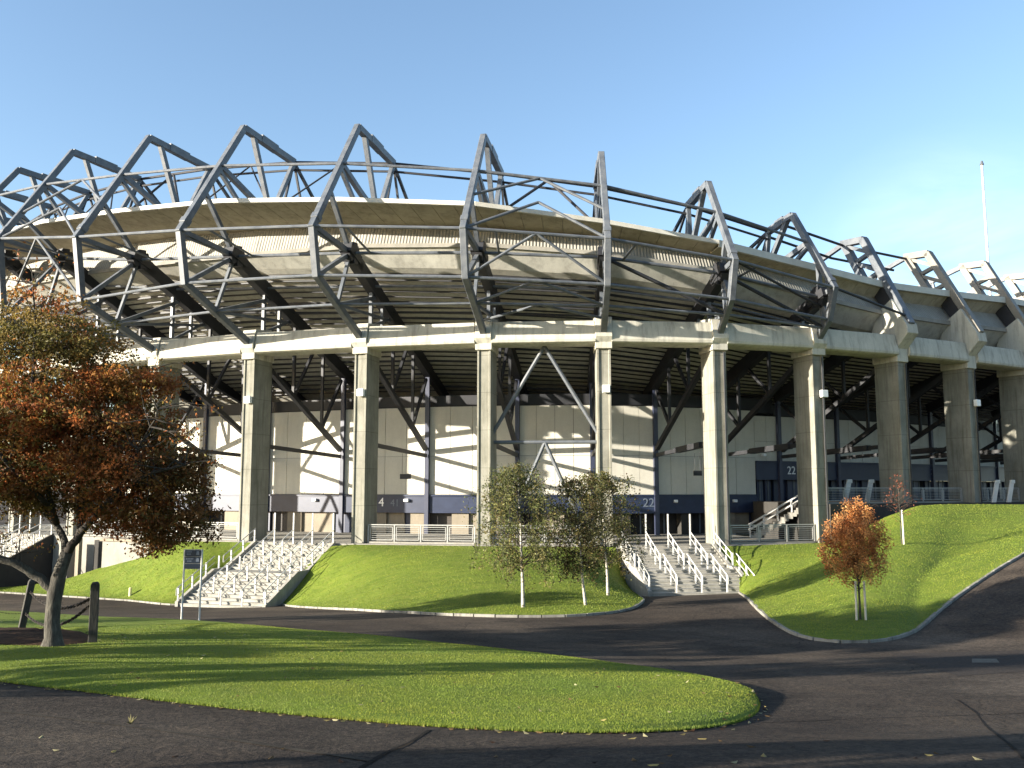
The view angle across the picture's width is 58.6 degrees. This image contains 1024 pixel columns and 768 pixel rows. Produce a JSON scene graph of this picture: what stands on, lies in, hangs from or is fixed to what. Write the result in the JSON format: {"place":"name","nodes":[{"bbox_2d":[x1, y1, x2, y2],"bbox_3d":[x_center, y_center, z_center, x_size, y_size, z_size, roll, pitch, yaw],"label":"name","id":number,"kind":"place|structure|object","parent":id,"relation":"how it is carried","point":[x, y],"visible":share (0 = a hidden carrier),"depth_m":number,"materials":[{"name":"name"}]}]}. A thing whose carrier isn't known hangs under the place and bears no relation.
{"place":"outdoors","nodes":[
{"label":"outdoors","id":0,"kind":"place"},
{"bbox_2d":[0,541,250,603],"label":"grass bank","id":1,"kind":"structure","parent":0,"point":[144,564],"depth_m":64.46,"materials":[{"name":"green plant"}]},
{"bbox_2d":[0,611,759,732],"bbox_3d":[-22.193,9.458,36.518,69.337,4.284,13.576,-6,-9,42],"label":"lawn","id":2,"kind":"structure","parent":0,"point":[9,620],"depth_m":17.02,"materials":[{"name":"green plant"}]},
{"bbox_2d":[18,579,34,627],"bbox_3d":[-15.781,7.327,29.598,0.557,1.956,0.265,0,-7,0],"label":"timber post","id":3,"kind":"object","parent":2,"relation":"on","point":[26,604],"visible":0.65,"depth_m":29.54,"materials":[{"name":"grey wood"}]},
{"bbox_2d":[0,627,87,645],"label":"mulch bed","id":4,"kind":"object","parent":2,"relation":"on","point":[24,636],"visible":0.77,"depth_m":24.32,"materials":[{"name":"soil"}]},
{"bbox_2d":[88,582,99,642],"bbox_3d":[-10.793,6.078,23.536,0.218,1.912,0.213,2,-7,-20],"label":"timber post","id":5,"kind":"object","parent":2,"relation":"on","point":[93,612],"visible":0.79,"depth_m":23.47,"materials":[{"name":"grey wood"}]},
{"bbox_2d":[25,604,89,626],"bbox_3d":[-13.294,6.568,26.580,0.108,1.340,8.061,5,-8,-39],"label":"chain","id":6,"kind":"object","parent":5,"relation":"hanging from","point":[64,622],"visible":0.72,"depth_m":25.52,"materials":[{"name":"black metal"}]},
{"bbox_2d":[29,591,89,609],"bbox_3d":[-13.238,6.207,26.623,0.104,0.839,7.989,5,-8,-38],"label":"chain","id":7,"kind":"object","parent":5,"relation":"hanging from","point":[65,607],"visible":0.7,"depth_m":25.66,"materials":[{"name":"grey metal"}]},
{"bbox_2d":[0,241,230,646],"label":"autumn tree","id":8,"kind":"object","parent":2,"relation":"on","point":[36,418],"visible":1,"depth_m":22.26,"materials":[{"name":"orange plant"}]},
{"bbox_2d":[181,549,202,619],"bbox_3d":[-12.680,8.087,36.090,0.864,3.037,0.329,0,-7,0],"label":"information sign","id":9,"kind":"object","parent":2,"relation":"on","point":[192,558],"visible":0.94,"depth_m":36.26,"materials":[{"name":"grey metal"}]},
{"bbox_2d":[1,617,981,765],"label":"fallen leaves","id":10,"kind":"object","parent":2,"relation":"on","point":[634,732],"visible":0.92,"depth_m":12.68,"materials":[{"name":"yellow plant"}]},
{"bbox_2d":[283,544,642,614],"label":"grass bank","id":11,"kind":"structure","parent":0,"point":[333,573],"depth_m":48.66,"materials":[{"name":"green plant"}]},
{"bbox_2d":[461,460,582,606],"bbox_3d":[0.378,6.447,39.272,4.850,6.365,5.082,6,-9,-41],"label":"birch tree","id":12,"kind":"object","parent":11,"relation":"on","point":[506,491],"visible":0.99,"depth_m":38.81,"materials":[{"name":"green plant"}]},
{"bbox_2d":[538,474,621,604],"bbox_3d":[3.026,6.818,39.903,3.504,5.776,3.687,5,-8,-38],"label":"birch tree","id":13,"kind":"object","parent":11,"relation":"on","point":[567,486],"visible":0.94,"depth_m":39.59,"materials":[{"name":"green plant"}]},
{"bbox_2d":[559,467,650,595],"bbox_3d":[4.313,7.049,43.498,3.970,6.106,4.338,6,-9,-42],"label":"birch tree","id":14,"kind":"object","parent":11,"relation":"on","point":[604,485],"visible":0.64,"depth_m":43.08,"materials":[{"name":"green plant"}]},
{"bbox_2d":[0,491,1023,767],"bbox_3d":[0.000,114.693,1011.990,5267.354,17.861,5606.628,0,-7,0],"label":"ground","id":15,"kind":"structure","parent":0,"point":[864,693],"depth_m":14.72,"materials":[{"name":"grey asphalt"}]},
{"bbox_2d":[0,512,53,587],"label":"staircase","id":16,"kind":"structure","parent":15,"relation":"on","point":[10,576],"depth_m":73.30,"materials":[{"name":"concrete"}]},
{"bbox_2d":[0,591,174,604],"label":"kerb","id":17,"kind":"structure","parent":15,"relation":"on","point":[158,603],"depth_m":62.40,"materials":[{"name":"concrete"}]},
{"bbox_2d":[59,537,157,578],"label":"retaining wall","id":18,"kind":"structure","parent":15,"relation":"on","point":[112,552],"depth_m":68.62,"materials":[{"name":"concrete"}]},
{"bbox_2d":[126,714,137,723],"bbox_3d":[-5.026,4.429,12.058,0.111,0.134,0.110,0,-7,0],"label":"weed plant","id":19,"kind":"object","parent":15,"relation":"on","point":[130,721],"visible":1,"depth_m":12.06,"materials":[{"name":"plant"}]},
{"bbox_2d":[0,710,373,760],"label":"road joint","id":20,"kind":"object","parent":15,"relation":"on","point":[304,750],"visible":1,"depth_m":10.78,"materials":[{"name":"black asphalt"}]},
{"bbox_2d":[175,513,335,607],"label":"staircase","id":21,"kind":"structure","parent":15,"relation":"on","point":[253,573],"depth_m":59.21,"materials":[{"name":"concrete"}]},
{"bbox_2d":[358,730,429,767],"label":"tar seam","id":22,"kind":"object","parent":15,"relation":"on","point":[384,753],"visible":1,"depth_m":9.65,"materials":[{"name":"black asphalt"}]},
{"bbox_2d":[282,593,644,617],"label":"kerb","id":23,"kind":"structure","parent":15,"relation":"on","point":[495,615],"depth_m":37.98,"materials":[{"name":"concrete"}]},
{"bbox_2d":[0,124,1023,573],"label":"stadium","id":24,"kind":"object","parent":15,"relation":"on","point":[356,366],"visible":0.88,"depth_m":70.99,"materials":[{"name":"concrete"}]},
{"bbox_2d":[84,520,142,537],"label":"guard rail","id":25,"kind":"object","parent":24,"relation":"on","point":[108,533],"visible":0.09,"depth_m":72.47,"materials":[{"name":"metal"}]},
{"bbox_2d":[166,521,238,540],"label":"guard rail","id":26,"kind":"object","parent":24,"relation":"on","point":[218,524],"visible":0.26,"depth_m":67.72,"materials":[{"name":"metal"}]},
{"bbox_2d":[212,511,224,528],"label":"entrance door","id":27,"kind":"structure","parent":24,"relation":"in","point":[220,518],"depth_m":86.31,"materials":[{"name":"paint"}]},
{"bbox_2d":[268,511,271,530],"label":"entrance door","id":28,"kind":"structure","parent":24,"relation":"in","point":[270,512],"depth_m":82.64,"materials":[{"name":"blue paint"}]},
{"bbox_2d":[271,511,287,530],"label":"shutter door","id":29,"kind":"structure","parent":24,"relation":"in","point":[281,517],"depth_m":82.36,"materials":[{"name":"metal"}]},
{"bbox_2d":[334,512,344,531],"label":"entrance door","id":30,"kind":"structure","parent":24,"relation":"in","point":[336,513],"depth_m":79.90,"materials":[{"name":"blue paint"}]},
{"bbox_2d":[345,512,351,531],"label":"entrance door","id":31,"kind":"structure","parent":24,"relation":"in","point":[348,515],"depth_m":79.49,"materials":[{"name":"blue paint"}]},
{"bbox_2d":[405,513,409,532],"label":"entrance door","id":32,"kind":"structure","parent":24,"relation":"in","point":[407,515],"depth_m":77.86,"materials":[{"name":"blue paint"}]},
{"bbox_2d":[367,524,474,544],"bbox_3d":[-6.309,10.417,63.136,7.750,1.365,0.200,-1,-7,12],"label":"guard rail","id":33,"kind":"object","parent":24,"relation":"on","point":[421,535],"visible":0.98,"depth_m":63.09,"materials":[{"name":"metal"}]},
{"bbox_2d":[430,513,451,533],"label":"shutter door","id":34,"kind":"structure","parent":24,"relation":"in","point":[435,518],"depth_m":77.18,"materials":[{"name":"metal"}]},
{"bbox_2d":[521,513,541,533],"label":"entrance door","id":35,"kind":"structure","parent":24,"relation":"in","point":[530,517],"depth_m":76.21,"materials":[{"name":"paint"}]},
{"bbox_2d":[492,525,596,544],"bbox_3d":[2.206,10.273,61.882,7.089,1.365,0.200,-1,-7,5],"label":"guard rail","id":36,"kind":"object","parent":24,"relation":"on","point":[532,541],"visible":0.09,"depth_m":61.91,"materials":[{"name":"metal"}]},
{"bbox_2d":[630,513,651,533],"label":"entrance door","id":37,"kind":"structure","parent":24,"relation":"in","point":[637,520],"depth_m":76.21,"materials":[{"name":"paint"}]},
{"bbox_2d":[652,513,675,533],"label":"entrance door","id":38,"kind":"structure","parent":24,"relation":"in","point":[663,516],"depth_m":76.92,"materials":[{"name":"paint"}]},
{"bbox_2d":[692,513,704,533],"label":"entrance door","id":39,"kind":"structure","parent":24,"relation":"in","point":[698,519],"depth_m":77.58,"materials":[{"name":"paint"}]},
{"bbox_2d":[756,480,761,500],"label":"entrance door","id":40,"kind":"structure","parent":24,"relation":"in","point":[758,482],"depth_m":79.65,"materials":[{"name":"blue paint"}]},
{"bbox_2d":[763,480,770,500],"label":"entrance door","id":41,"kind":"structure","parent":24,"relation":"in","point":[766,483],"depth_m":80.02,"materials":[{"name":"blue paint"}]},
{"bbox_2d":[770,480,771,500],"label":"entrance door","id":42,"kind":"structure","parent":24,"relation":"in","point":[770,480],"depth_m":80.72,"materials":[{"name":"paint"}]},
{"bbox_2d":[730,524,815,543],"bbox_3d":[18.146,10.454,63.462,6.804,1.365,0.200,2,-7,-17],"label":"guard rail","id":43,"kind":"object","parent":24,"relation":"on","point":[786,535],"visible":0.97,"depth_m":63.40,"materials":[{"name":"metal"}]},
{"bbox_2d":[748,495,797,537],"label":"staircase","id":44,"kind":"structure","parent":24,"relation":"on","point":[788,516],"depth_m":70.48,"materials":[{"name":"concrete"}]},
{"bbox_2d":[772,480,785,500],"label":"entrance door","id":45,"kind":"structure","parent":24,"relation":"in","point":[774,482],"depth_m":80.75,"materials":[{"name":"blue paint"}]},
{"bbox_2d":[785,480,797,500],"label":"entrance door","id":46,"kind":"structure","parent":24,"relation":"in","point":[791,488],"depth_m":81.26,"materials":[{"name":"blue paint"}]},
{"bbox_2d":[829,480,836,499],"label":"entrance door","id":47,"kind":"structure","parent":24,"relation":"in","point":[832,483],"depth_m":84.09,"materials":[{"name":"blue paint"}]},
{"bbox_2d":[842,479,851,501],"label":"slanted panel","id":48,"kind":"object","parent":24,"relation":"on","point":[848,483],"visible":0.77,"depth_m":68.59,"materials":[{"name":"white paint"}]},
{"bbox_2d":[842,480,854,499],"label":"entrance door","id":49,"kind":"structure","parent":24,"relation":"in","point":[843,481],"depth_m":84.87,"materials":[{"name":"blue paint"}]},
{"bbox_2d":[854,480,859,499],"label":"entrance door","id":50,"kind":"structure","parent":24,"relation":"in","point":[856,483],"depth_m":85.77,"materials":[{"name":"blue paint"}]},
{"bbox_2d":[828,488,892,503],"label":"guard rail","id":51,"kind":"object","parent":24,"relation":"on","point":[867,493],"visible":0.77,"depth_m":67.22,"materials":[{"name":"metal"}]},
{"bbox_2d":[860,480,873,499],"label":"entrance door","id":52,"kind":"structure","parent":24,"relation":"in","point":[863,484],"depth_m":86.00,"materials":[{"name":"blue paint"}]},
{"bbox_2d":[864,479,873,501],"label":"slanted panel","id":53,"kind":"object","parent":24,"relation":"on","point":[870,483],"visible":0.74,"depth_m":69.10,"materials":[{"name":"white paint"}]},
{"bbox_2d":[873,480,879,499],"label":"entrance door","id":54,"kind":"structure","parent":24,"relation":"in","point":[876,484],"depth_m":87.61,"materials":[{"name":"paint"}]},
{"bbox_2d":[912,481,918,499],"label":"entrance door","id":55,"kind":"structure","parent":24,"relation":"in","point":[914,483],"depth_m":90.45,"materials":[{"name":"blue paint"}]},
{"bbox_2d":[918,481,922,498],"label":"entrance door","id":56,"kind":"structure","parent":24,"relation":"in","point":[920,483],"depth_m":91.64,"materials":[{"name":"paint"}]},
{"bbox_2d":[923,481,931,498],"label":"entrance door","id":57,"kind":"structure","parent":24,"relation":"in","point":[926,484],"depth_m":92.10,"materials":[{"name":"blue paint"}]},
{"bbox_2d":[913,488,962,502],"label":"guard rail","id":58,"kind":"object","parent":24,"relation":"on","point":[923,496],"visible":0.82,"depth_m":70.78,"materials":[{"name":"metal"}]},
{"bbox_2d":[936,481,941,498],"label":"entrance door","id":59,"kind":"structure","parent":24,"relation":"in","point":[938,483],"depth_m":92.89,"materials":[{"name":"blue paint"}]},
{"bbox_2d":[942,481,945,498],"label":"entrance door","id":60,"kind":"structure","parent":24,"relation":"in","point":[943,482],"depth_m":94.01,"materials":[{"name":"blue paint"}]},
{"bbox_2d":[945,481,948,498],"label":"entrance door","id":61,"kind":"structure","parent":24,"relation":"in","point":[946,482],"depth_m":94.13,"materials":[{"name":"blue paint"}]},
{"bbox_2d":[981,481,986,498],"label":"entrance door","id":62,"kind":"structure","parent":24,"relation":"in","point":[983,483],"depth_m":99.05,"materials":[{"name":"blue paint"}]},
{"bbox_2d":[988,482,993,496],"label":"entrance door","id":63,"kind":"structure","parent":24,"relation":"in","point":[990,484],"depth_m":100.96,"materials":[{"name":"blue paint"}]},
{"bbox_2d":[991,480,999,501],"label":"slanted panel","id":64,"kind":"object","parent":24,"relation":"on","point":[995,490],"visible":1,"depth_m":72.50,"materials":[{"name":"white paint"}]},
{"bbox_2d":[982,488,1020,501],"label":"guard rail","id":65,"kind":"object","parent":24,"relation":"on","point":[987,494],"visible":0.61,"depth_m":75.00,"materials":[{"name":"metal"}]},
{"bbox_2d":[1006,480,1014,501],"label":"slanted panel","id":66,"kind":"object","parent":24,"relation":"on","point":[1010,490],"visible":1,"depth_m":73.00,"materials":[{"name":"white paint"}]},
{"bbox_2d":[544,623,790,645],"bbox_3d":[5.309,8.677,31.874,9.744,0.155,0.915,-5,-8,37],"label":"road joint","id":67,"kind":"object","parent":15,"relation":"on","point":[680,633],"visible":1,"depth_m":31.83,"materials":[{"name":"black asphalt"}]},
{"bbox_2d":[620,514,754,596],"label":"staircase","id":68,"kind":"structure","parent":15,"relation":"on","point":[678,571],"depth_m":55.99,"materials":[{"name":"concrete"}]},
{"bbox_2d":[738,552,1023,642],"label":"kerb","id":69,"kind":"structure","parent":15,"relation":"on","point":[932,616],"depth_m":33.47,"materials":[{"name":"concrete"}]},
{"bbox_2d":[760,713,1017,722],"bbox_3d":[6.202,5.400,14.866,5.135,0.234,0.331,2,-7,-18],"label":"tar seam","id":70,"kind":"object","parent":15,"relation":"on","point":[891,717],"visible":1,"depth_m":14.97,"materials":[{"name":"black asphalt"}]},
{"bbox_2d":[891,650,1023,675],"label":"road patch","id":71,"kind":"object","parent":15,"relation":"on","point":[958,663],"visible":1,"depth_m":24.66,"materials":[{"name":"grey asphalt"}]},
{"bbox_2d":[972,659,998,662],"bbox_3d":[12.884,7.529,24.826,0.658,0.101,1.555,-3,-7,26],"label":"drain cover","id":72,"kind":"object","parent":71,"relation":"on","point":[985,661],"visible":1,"depth_m":24.58,"materials":[{"name":"grey metal"}]},
{"bbox_2d":[980,161,998,423],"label":"floodlight pole","id":73,"kind":"object","parent":15,"relation":"on","point":[985,217],"visible":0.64,"depth_m":115.06,"materials":[{"name":"white metal"}]},
{"bbox_2d":[958,700,1023,757],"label":"tar seam","id":74,"kind":"object","parent":15,"relation":"on","point":[1006,741],"visible":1,"depth_m":12.35,"materials":[{"name":"black asphalt"}]},
{"bbox_2d":[0,0,1023,487],"label":"sky","id":75,"kind":"structure","parent":0,"point":[876,120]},
{"bbox_2d":[718,504,1023,639],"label":"grass bank","id":76,"kind":"structure","parent":0,"point":[935,557],"depth_m":42.98,"materials":[{"name":"green plant"}]},
{"bbox_2d":[813,495,894,619],"bbox_3d":[12.477,6.348,32.980,2.925,4.622,2.786,0,-7,0],"label":"ornamental tree","id":77,"kind":"object","parent":76,"relation":"on","point":[858,532],"visible":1,"depth_m":32.71,"materials":[{"name":"orange plant"}]},
{"bbox_2d":[883,474,921,543],"bbox_3d":[20.082,6.590,47.446,1.841,3.818,2.022,0,-7,0],"label":"ornamental tree","id":78,"kind":"object","parent":76,"relation":"on","point":[901,513],"visible":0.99,"depth_m":47.46,"materials":[{"name":"red plant"}]}
]}

